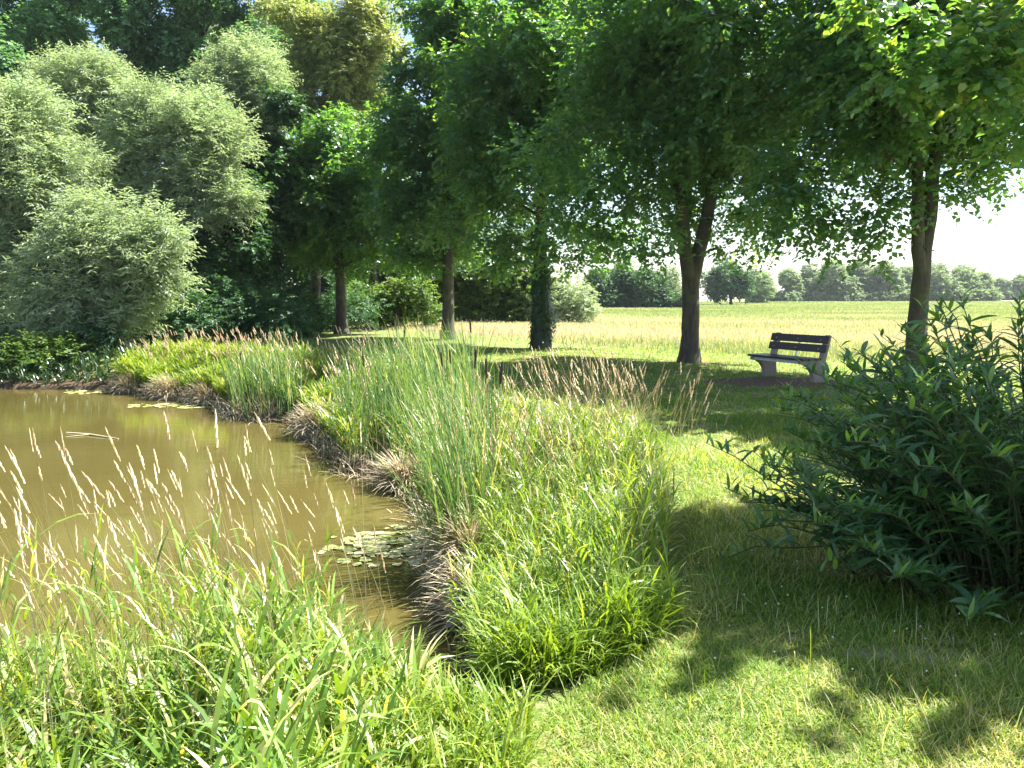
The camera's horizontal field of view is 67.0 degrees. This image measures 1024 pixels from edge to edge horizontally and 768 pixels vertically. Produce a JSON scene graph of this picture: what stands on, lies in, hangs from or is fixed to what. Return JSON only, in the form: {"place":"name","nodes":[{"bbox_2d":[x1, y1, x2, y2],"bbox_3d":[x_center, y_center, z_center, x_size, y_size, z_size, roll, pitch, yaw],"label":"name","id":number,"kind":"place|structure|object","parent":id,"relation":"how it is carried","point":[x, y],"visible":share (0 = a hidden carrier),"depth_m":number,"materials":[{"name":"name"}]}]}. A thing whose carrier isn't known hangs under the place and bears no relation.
{"place":"outdoors","nodes":[
{"label":"outdoors","id":0,"kind":"place"},
{"bbox_2d":[119,325,292,365],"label":"flowering grass","id":1,"kind":"structure","parent":0,"point":[186,338],"depth_m":17.53,"materials":[{"name":"beige plant"}]},
{"bbox_2d":[0,502,472,767],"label":"reed grass","id":2,"kind":"structure","parent":0,"point":[275,744],"depth_m":2.58,"materials":[{"name":"green plant"}]},
{"bbox_2d":[0,389,475,677],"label":"pond water","id":3,"kind":"structure","parent":0,"point":[46,414],"depth_m":8.28,"materials":[{"name":"brown liquid"}]},
{"bbox_2d":[66,432,118,438],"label":"floating branch","id":4,"kind":"object","parent":3,"relation":"on","point":[88,434],"visible":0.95,"depth_m":12.21,"materials":[{"name":"brown wood"}]},
{"bbox_2d":[337,558,350,562],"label":"lily pad","id":5,"kind":"object","parent":3,"relation":"on","point":[339,560],"visible":0.88,"depth_m":6.39,"materials":[{"name":"green plant"}]},
{"bbox_2d":[343,536,354,541],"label":"lily pad","id":6,"kind":"object","parent":3,"relation":"on","point":[348,538],"visible":0.92,"depth_m":6.96,"materials":[{"name":"green plant"}]},
{"bbox_2d":[342,547,356,551],"bbox_3d":[-1.403,1.428,6.680,0.132,0.006,0.111,0,9,7],"label":"lily pad","id":7,"kind":"object","parent":3,"relation":"on","point":[351,549],"visible":0.92,"depth_m":6.68,"materials":[{"name":"green plant"}]},
{"bbox_2d":[353,542,367,546],"bbox_3d":[-1.326,1.412,6.797,0.142,0.006,0.129,5,6,27],"label":"lily pad","id":8,"kind":"object","parent":3,"relation":"on","point":[357,545],"visible":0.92,"depth_m":6.79,"materials":[{"name":"green plant"}]},
{"bbox_2d":[355,535,369,540],"bbox_3d":[-1.354,1.392,6.998,0.134,0.007,0.156,-3,7,-10],"label":"lily pad","id":9,"kind":"object","parent":3,"relation":"on","point":[360,536],"visible":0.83,"depth_m":7.01,"materials":[{"name":"green plant"}]},
{"bbox_2d":[367,546,381,550],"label":"lily pad","id":10,"kind":"object","parent":3,"relation":"on","point":[379,547],"visible":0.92,"depth_m":6.72,"materials":[{"name":"green plant"}]},
{"bbox_2d":[370,546,388,551],"bbox_3d":[-1.142,1.425,6.675,0.166,0.008,0.145,-3,6,-16],"label":"lily pad","id":11,"kind":"object","parent":3,"relation":"on","point":[382,549],"visible":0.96,"depth_m":6.67,"materials":[{"name":"green plant"}]},
{"bbox_2d":[380,535,394,540],"bbox_3d":[-1.124,1.391,6.988,0.135,0.008,0.169,-2,5,-34],"label":"lily pad","id":12,"kind":"object","parent":3,"relation":"on","point":[386,537],"visible":1,"depth_m":7.00,"materials":[{"name":"green plant"}]},
{"bbox_2d":[383,531,396,534],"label":"lily pad","id":13,"kind":"object","parent":3,"relation":"on","point":[391,533],"visible":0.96,"depth_m":7.14,"materials":[{"name":"green plant"}]},
{"bbox_2d":[383,552,400,556],"bbox_3d":[-1.016,1.443,6.537,0.145,0.007,0.166,6,6,23],"label":"lily pad","id":14,"kind":"object","parent":3,"relation":"on","point":[385,554],"visible":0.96,"depth_m":6.53,"materials":[{"name":"green plant"}]},
{"bbox_2d":[387,540,400,543],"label":"lily pad","id":15,"kind":"object","parent":3,"relation":"on","point":[391,542],"visible":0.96,"depth_m":6.87,"materials":[{"name":"green plant"}]},
{"bbox_2d":[393,547,409,553],"bbox_3d":[-0.953,1.430,6.652,0.143,0.007,0.163,-3,6,-17],"label":"lily pad","id":16,"kind":"object","parent":3,"relation":"on","point":[400,548],"visible":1,"depth_m":6.65,"materials":[{"name":"green plant"}]},
{"bbox_2d":[397,539,411,544],"bbox_3d":[-0.963,1.406,6.885,0.146,0.006,0.139,-1,8,24],"label":"lily pad","id":17,"kind":"object","parent":3,"relation":"on","point":[406,541],"visible":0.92,"depth_m":6.87,"materials":[{"name":"green plant"}]},
{"bbox_2d":[409,559,418,564],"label":"lily pad","id":18,"kind":"object","parent":3,"relation":"on","point":[416,562],"visible":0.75,"depth_m":6.36,"materials":[{"name":"green plant"}]},
{"bbox_2d":[238,325,424,442],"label":"flowering grass","id":19,"kind":"structure","parent":0,"point":[325,367],"depth_m":13.54,"materials":[{"name":"plant"}]},
{"bbox_2d":[0,298,1023,767],"bbox_3d":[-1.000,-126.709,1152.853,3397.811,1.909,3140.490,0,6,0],"label":"ground","id":20,"kind":"structure","parent":0,"point":[754,390],"depth_m":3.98,"materials":[{"name":"green plant"}]},
{"bbox_2d":[0,322,21,357],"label":"shore bush","id":21,"kind":"object","parent":20,"relation":"on","point":[3,332],"visible":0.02,"depth_m":20.28,"materials":[{"name":"green plant"}]},
{"bbox_2d":[0,0,95,100],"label":"poplar tree","id":22,"kind":"object","parent":20,"relation":"on","point":[39,28],"visible":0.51,"depth_m":36.67,"materials":[{"name":"green plant"}]},
{"bbox_2d":[0,325,103,380],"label":"shore bush","id":23,"kind":"object","parent":20,"relation":"on","point":[41,342],"visible":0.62,"depth_m":19.24,"materials":[{"name":"green plant"}]},
{"bbox_2d":[5,0,99,86],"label":"poplar tree","id":24,"kind":"object","parent":20,"relation":"on","point":[72,4],"visible":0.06,"depth_m":39.52,"materials":[{"name":"green plant"}]},
{"bbox_2d":[0,69,127,343],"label":"willow tree","id":25,"kind":"object","parent":20,"relation":"on","point":[28,170],"visible":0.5,"depth_m":22.87,"materials":[{"name":"green plant"}]},
{"bbox_2d":[9,36,146,188],"bbox_3d":[-16.135,-7.157,29.288,5.469,11.158,4.403,-2,7,-16],"label":"willow tree","id":26,"kind":"object","parent":20,"relation":"on","point":[90,74],"visible":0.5,"depth_m":28.08,"materials":[{"name":"green plant"}]},
{"bbox_2d":[0,338,158,387],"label":"shore grass","id":27,"kind":"structure","parent":20,"relation":"on","point":[81,361],"depth_m":18.90,"materials":[{"name":"green plant"}]},
{"bbox_2d":[46,308,132,358],"bbox_3d":[-11.102,-0.763,20.565,2.237,2.579,2.365,-6,9,-43],"label":"shore bush","id":28,"kind":"object","parent":20,"relation":"on","point":[96,335],"visible":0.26,"depth_m":20.10,"materials":[{"name":"green plant"}]},
{"bbox_2d":[0,174,210,349],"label":"willow tree","id":29,"kind":"object","parent":20,"relation":"on","point":[96,258],"visible":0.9,"depth_m":20.53,"materials":[{"name":"green plant"}]},
{"bbox_2d":[107,367,144,394],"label":"grass tussock","id":30,"kind":"object","parent":20,"relation":"on","point":[124,382],"depth_m":17.61,"materials":[{"name":"beige plant"}]},
{"bbox_2d":[75,0,214,107],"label":"poplar tree","id":31,"kind":"object","parent":20,"relation":"on","point":[129,29],"visible":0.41,"depth_m":37.87,"materials":[{"name":"green plant"}]},
{"bbox_2d":[137,370,192,401],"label":"grass tussock","id":32,"kind":"object","parent":20,"relation":"on","point":[160,393],"depth_m":16.60,"materials":[{"name":"beige plant"}]},
{"bbox_2d":[116,280,234,347],"bbox_3d":[-10.826,-1.746,23.385,4.434,2.846,3.510,0,6,0],"label":"shore bush","id":33,"kind":"object","parent":20,"relation":"on","point":[179,327],"visible":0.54,"depth_m":23.15,"materials":[{"name":"green plant"}]},
{"bbox_2d":[77,66,278,341],"bbox_3d":[-11.663,-5.915,26.390,6.571,9.346,5.865,-4,8,-33],"label":"willow tree","id":34,"kind":"object","parent":20,"relation":"on","point":[172,126],"visible":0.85,"depth_m":25.58,"materials":[{"name":"green plant"}]},
{"bbox_2d":[135,192,250,342],"bbox_3d":[-11.473,-3.703,27.377,4.019,6.034,5.722,-4,8,-33],"label":"alder tree","id":35,"kind":"object","parent":20,"relation":"on","point":[211,264],"visible":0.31,"depth_m":26.29,"materials":[{"name":"green plant"}]},
{"bbox_2d":[177,378,220,404],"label":"grass tussock","id":36,"kind":"object","parent":20,"relation":"on","point":[201,397],"depth_m":15.87,"materials":[{"name":"beige plant"}]},
{"bbox_2d":[0,409,399,766],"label":"flowering grass","id":37,"kind":"structure","parent":20,"relation":"on","point":[96,542],"depth_m":2.80,"materials":[{"name":"beige plant"}]},
{"bbox_2d":[112,332,294,401],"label":"reed grass","id":38,"kind":"structure","parent":20,"relation":"on","point":[138,366],"depth_m":17.36,"materials":[{"name":"green plant"}]},
{"bbox_2d":[144,0,292,145],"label":"poplar tree","id":39,"kind":"object","parent":20,"relation":"on","point":[203,17],"visible":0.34,"depth_m":39.23,"materials":[{"name":"green plant"}]},
{"bbox_2d":[176,20,303,143],"bbox_3d":[-10.576,-7.753,30.335,5.126,12.106,4.343,0,6,0],"label":"willow tree","id":40,"kind":"object","parent":20,"relation":"on","point":[244,69],"visible":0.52,"depth_m":29.09,"materials":[{"name":"green plant"}]},
{"bbox_2d":[190,121,291,339],"bbox_3d":[-10.378,-5.171,28.869,4.137,9.150,4.288,1,7,12],"label":"alder tree","id":41,"kind":"object","parent":20,"relation":"on","point":[251,251],"visible":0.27,"depth_m":28.06,"materials":[{"name":"green plant"}]},
{"bbox_2d":[186,269,322,346],"bbox_3d":[-8.506,-2.262,24.928,4.513,2.862,3.313,0,6,0],"label":"shore bush","id":42,"kind":"object","parent":20,"relation":"on","point":[263,320],"visible":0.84,"depth_m":24.49,"materials":[{"name":"green plant"}]},
{"bbox_2d":[211,326,313,422],"bbox_3d":[-4.594,-0.288,14.603,2.642,1.890,2.936,0,6,0],"label":"cattail stand","id":43,"kind":"object","parent":20,"relation":"on","point":[266,372],"visible":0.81,"depth_m":14.03,"materials":[{"name":"green plant"}]},
{"bbox_2d":[205,0,336,274],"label":"poplar tree","id":44,"kind":"object","parent":20,"relation":"on","point":[214,41],"depth_m":43.69,"materials":[{"name":"green plant"}]},
{"bbox_2d":[102,370,475,670],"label":"dead reeds","id":45,"kind":"object","parent":20,"relation":"on","point":[336,457],"visible":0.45,"depth_m":9.62,"materials":[{"name":"brown plant"}]},
{"bbox_2d":[231,79,354,337],"bbox_3d":[-9.072,-6.252,30.193,5.476,10.239,4.874,0,6,0],"label":"alder tree","id":46,"kind":"object","parent":20,"relation":"on","point":[282,110],"visible":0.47,"depth_m":29.48,"materials":[{"name":"green plant"}]},
{"bbox_2d":[279,396,331,441],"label":"grass tussock","id":47,"kind":"object","parent":20,"relation":"on","point":[310,425],"depth_m":11.95,"materials":[{"name":"beige plant"}]},
{"bbox_2d":[262,166,373,327],"bbox_3d":[-9.959,-6.829,38.977,7.184,10.448,5.940,-6,9,-43],"label":"alder tree","id":48,"kind":"object","parent":20,"relation":"on","point":[326,281],"visible":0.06,"depth_m":38.52,"materials":[{"name":"green plant"}]},
{"bbox_2d":[243,0,413,330],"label":"maple tree","id":49,"kind":"object","parent":20,"relation":"on","point":[340,57],"visible":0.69,"depth_m":33.91,"materials":[{"name":"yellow plant"}]},
{"bbox_2d":[220,339,438,459],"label":"reed grass","id":50,"kind":"structure","parent":20,"relation":"on","point":[309,392],"depth_m":12.94,"materials":[{"name":"green plant"}]},
{"bbox_2d":[264,100,423,333],"bbox_3d":[-7.489,-6.824,32.390,7.095,9.780,7.668,-5,8,-37],"label":"lime tree","id":51,"kind":"object","parent":20,"relation":"on","point":[330,228],"visible":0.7,"depth_m":30.52,"materials":[{"name":"green plant"}]},
{"bbox_2d":[308,282,394,331],"bbox_3d":[-8.577,-3.192,35.966,6.448,3.356,4.446,0,6,0],"label":"shore bush","id":52,"kind":"object","parent":20,"relation":"on","point":[355,314],"visible":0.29,"depth_m":35.56,"materials":[{"name":"green plant"}]},
{"bbox_2d":[139,631,574,767],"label":"young sedge","id":53,"kind":"object","parent":20,"relation":"on","point":[491,744],"visible":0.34,"depth_m":2.55,"materials":[{"name":"green plant"}]},
{"bbox_2d":[311,55,431,324],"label":"alder tree","id":54,"kind":"object","parent":20,"relation":"on","point":[374,276],"visible":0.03,"depth_m":43.46,"materials":[{"name":"green plant"}]},
{"bbox_2d":[302,243,467,318],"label":"elder bush","id":55,"kind":"object","parent":20,"relation":"on","point":[380,278],"visible":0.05,"depth_m":44.81,"materials":[{"name":"green plant"}]},
{"bbox_2d":[361,446,426,497],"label":"grass tussock","id":56,"kind":"object","parent":20,"relation":"on","point":[401,467],"depth_m":8.73,"materials":[{"name":"beige plant"}]},
{"bbox_2d":[333,272,456,328],"bbox_3d":[-5.812,-4.115,38.914,6.198,3.544,3.684,0,6,0],"label":"hazel bush","id":57,"kind":"object","parent":20,"relation":"on","point":[407,298],"visible":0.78,"depth_m":38.36,"materials":[{"name":"green plant"}]},
{"bbox_2d":[300,313,507,475],"bbox_3d":[-1.514,-0.015,10.366,3.078,1.919,5.432,0,6,0],"label":"cattail stand","id":58,"kind":"object","parent":20,"relation":"on","point":[425,365],"visible":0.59,"depth_m":10.35,"materials":[{"name":"green plant"}]},
{"bbox_2d":[348,0,523,339],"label":"lime tree","id":59,"kind":"object","parent":20,"relation":"on","point":[412,125],"visible":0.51,"depth_m":26.98,"materials":[{"name":"green plant"}]},
{"bbox_2d":[345,349,553,581],"bbox_3d":[-0.426,0.544,6.574,2.037,1.804,2.965,0,6,0],"label":"cattail stand","id":60,"kind":"object","parent":20,"relation":"on","point":[442,472],"visible":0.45,"depth_m":6.18,"materials":[{"name":"green plant"}]},
{"bbox_2d":[409,494,519,608],"bbox_3d":[-0.263,1.302,5.801,1.084,0.899,1.085,0,6,0],"label":"grass tussock","id":61,"kind":"object","parent":20,"relation":"on","point":[463,537],"depth_m":5.69,"materials":[{"name":"beige plant"}]},
{"bbox_2d":[408,535,525,645],"bbox_3d":[-0.191,1.400,5.224,1.073,0.678,1.109,0,6,0],"label":"grass tussock","id":62,"kind":"object","parent":20,"relation":"on","point":[451,602],"depth_m":5.17,"materials":[{"name":"plant"}]},
{"bbox_2d":[420,171,533,266],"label":"alder tree","id":63,"kind":"object","parent":20,"relation":"on","point":[502,225],"visible":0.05,"depth_m":49.85,"materials":[{"name":"green plant"}]},
{"bbox_2d":[379,371,576,469],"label":"reed grass","id":64,"kind":"structure","parent":20,"relation":"on","point":[531,402],"depth_m":9.53,"materials":[{"name":"green plant"}]},
{"bbox_2d":[414,254,579,322],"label":"maple bush","id":65,"kind":"object","parent":20,"relation":"on","point":[476,298],"visible":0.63,"depth_m":45.64,"materials":[{"name":"green plant"}]},
{"bbox_2d":[392,338,665,540],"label":"flowering grass","id":66,"kind":"structure","parent":20,"relation":"on","point":[569,396],"depth_m":6.42,"materials":[{"name":"green plant"}]},
{"bbox_2d":[410,0,664,348],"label":"lime tree","id":67,"kind":"object","parent":20,"relation":"on","point":[521,57],"visible":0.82,"depth_m":22.72,"materials":[{"name":"green plant"}]},
{"bbox_2d":[398,391,695,678],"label":"reed grass","id":68,"kind":"structure","parent":20,"relation":"on","point":[574,547],"depth_m":5.02,"materials":[{"name":"green plant"}]},
{"bbox_2d":[521,277,604,322],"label":"sallow bush","id":69,"kind":"object","parent":20,"relation":"on","point":[576,308],"visible":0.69,"depth_m":45.19,"materials":[{"name":"green plant"}]},
{"bbox_2d":[448,520,716,691],"bbox_3d":[0.142,1.126,3.704,1.398,0.984,1.509,-6,9,-42],"label":"young sedge","id":70,"kind":"object","parent":20,"relation":"on","point":[527,643],"visible":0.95,"depth_m":3.31,"materials":[{"name":"green plant"}]},
{"bbox_2d":[574,267,620,307],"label":"tree","id":71,"kind":"object","parent":20,"relation":"on","point":[610,287],"visible":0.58,"depth_m":108.94,"materials":[{"name":"green plant"}]},
{"bbox_2d":[607,260,644,296],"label":"tree","id":72,"kind":"object","parent":20,"relation":"on","point":[622,278],"visible":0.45,"depth_m":110.92,"materials":[{"name":"green plant"}]},
{"bbox_2d":[582,292,700,307],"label":"hedge","id":73,"kind":"object","parent":20,"relation":"on","point":[635,300],"visible":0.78,"depth_m":108.42,"materials":[{"name":"green plant"}]},
{"bbox_2d":[624,265,672,306],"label":"tree","id":74,"kind":"object","parent":20,"relation":"on","point":[654,286],"visible":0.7,"depth_m":108.73,"materials":[{"name":"green plant"}]},
{"bbox_2d":[654,262,681,295],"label":"tree","id":75,"kind":"object","parent":20,"relation":"on","point":[674,283],"visible":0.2,"depth_m":113.09,"materials":[{"name":"green plant"}]},
{"bbox_2d":[483,0,855,362],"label":"lime tree","id":76,"kind":"object","parent":20,"relation":"on","point":[674,70],"visible":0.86,"depth_m":17.16,"materials":[{"name":"green plant"}]},
{"bbox_2d":[350,301,1023,360],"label":"meadow grass","id":77,"kind":"structure","parent":20,"relation":"on","point":[868,315],"depth_m":38.42,"materials":[{"name":"green plant"}]},
{"bbox_2d":[434,313,1021,715],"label":"clover flowers","id":78,"kind":"object","parent":20,"relation":"on","point":[780,708],"visible":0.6,"depth_m":26.50,"materials":[{"name":"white plant"}]},
{"bbox_2d":[699,255,759,304],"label":"tree","id":79,"kind":"object","parent":20,"relation":"on","point":[731,285],"visible":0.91,"depth_m":147.15,"materials":[{"name":"green plant"}]},
{"bbox_2d":[742,268,779,302],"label":"tree","id":80,"kind":"object","parent":20,"relation":"on","point":[766,286],"visible":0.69,"depth_m":185.32,"materials":[{"name":"green plant"}]},
{"bbox_2d":[747,332,831,382],"bbox_3d":[5.266,-0.481,14.738,0.750,0.940,1.440,-3,7,-25],"label":"park bench","id":81,"kind":"object","parent":20,"relation":"on","point":[767,362],"visible":0.96,"depth_m":14.64,"materials":[{"name":"wood"}]},
{"bbox_2d":[556,419,1023,767],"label":"grass wisps","id":82,"kind":"object","parent":20,"relation":"on","point":[964,695],"depth_m":3.21,"materials":[{"name":"green plant"}]},
{"bbox_2d":[777,267,812,295],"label":"tree","id":83,"kind":"object","parent":20,"relation":"on","point":[790,279],"visible":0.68,"depth_m":235.25,"materials":[{"name":"green plant"}]},
{"bbox_2d":[798,263,818,290],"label":"tree","id":84,"kind":"object","parent":20,"relation":"on","point":[806,274],"visible":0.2,"depth_m":240.77,"materials":[{"name":"green plant"}]},
{"bbox_2d":[808,258,863,297],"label":"tree","id":85,"kind":"object","parent":20,"relation":"on","point":[832,281],"visible":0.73,"depth_m":233.93,"materials":[{"name":"green plant"}]},
{"bbox_2d":[767,289,909,301],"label":"hedge","id":86,"kind":"object","parent":20,"relation":"on","point":[807,295],"visible":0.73,"depth_m":232.72,"materials":[{"name":"green plant"}]},
{"bbox_2d":[845,259,878,291],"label":"tree","id":87,"kind":"object","parent":20,"relation":"on","point":[862,272],"visible":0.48,"depth_m":238.87,"materials":[{"name":"green plant"}]},
{"bbox_2d":[704,286,1023,623],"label":"willow shrub","id":88,"kind":"object","parent":20,"relation":"on","point":[972,485],"visible":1,"depth_m":4.04,"materials":[{"name":"green plant"}]},
{"bbox_2d":[718,0,1023,377],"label":"lime tree","id":89,"kind":"object","parent":20,"relation":"on","point":[881,137],"visible":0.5,"depth_m":14.20,"materials":[{"name":"green plant"}]},
{"bbox_2d":[859,261,907,294],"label":"tree","id":90,"kind":"object","parent":20,"relation":"on","point":[882,283],"visible":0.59,"depth_m":235.68,"materials":[{"name":"green plant"}]},
{"bbox_2d":[898,264,912,288],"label":"tree","id":91,"kind":"object","parent":20,"relation":"on","point":[907,272],"visible":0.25,"depth_m":245.47,"materials":[{"name":"green plant"}]},
{"bbox_2d":[804,0,1023,185],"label":"lime tree","id":92,"kind":"object","parent":20,"relation":"on","point":[958,50],"visible":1,"depth_m":10.25,"materials":[{"name":"green plant"}]},
{"bbox_2d":[908,260,966,299],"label":"tree","id":93,"kind":"object","parent":20,"relation":"on","point":[941,281],"visible":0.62,"depth_m":231.94,"materials":[{"name":"green plant"}]},
{"bbox_2d":[895,288,1003,300],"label":"hedge","id":94,"kind":"object","parent":20,"relation":"on","point":[984,295],"visible":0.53,"depth_m":232.53,"materials":[{"name":"green plant"}]},
{"bbox_2d":[949,262,988,290],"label":"tree","id":95,"kind":"object","parent":20,"relation":"on","point":[964,273],"visible":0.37,"depth_m":243.00,"materials":[{"name":"green plant"}]},
{"bbox_2d":[976,271,1003,300],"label":"tree","id":96,"kind":"object","parent":20,"relation":"on","point":[986,275],"visible":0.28,"depth_m":247.64,"materials":[{"name":"green plant"}]},
{"bbox_2d":[994,276,1012,291],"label":"tree","id":97,"kind":"object","parent":20,"relation":"on","point":[1003,284],"visible":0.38,"depth_m":329.65,"materials":[{"name":"green plant"}]},
{"bbox_2d":[999,290,1023,299],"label":"hedge","id":98,"kind":"object","parent":20,"relation":"on","point":[1007,295],"visible":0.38,"depth_m":329.81,"materials":[{"name":"green plant"}]},
{"bbox_2d":[1008,273,1023,296],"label":"tree","id":99,"kind":"object","parent":20,"relation":"on","point":[1018,282],"visible":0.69,"depth_m":332.33,"materials":[{"name":"green plant"}]},
{"bbox_2d":[0,0,1023,297],"label":"sky","id":100,"kind":"structure","parent":0,"point":[999,251],"materials":[{"name":"white"}]},
{"bbox_2d":[589,356,729,503],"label":"flowering grass","id":101,"kind":"structure","parent":0,"point":[658,385],"depth_m":7.03,"materials":[{"name":"plant"}]}
]}

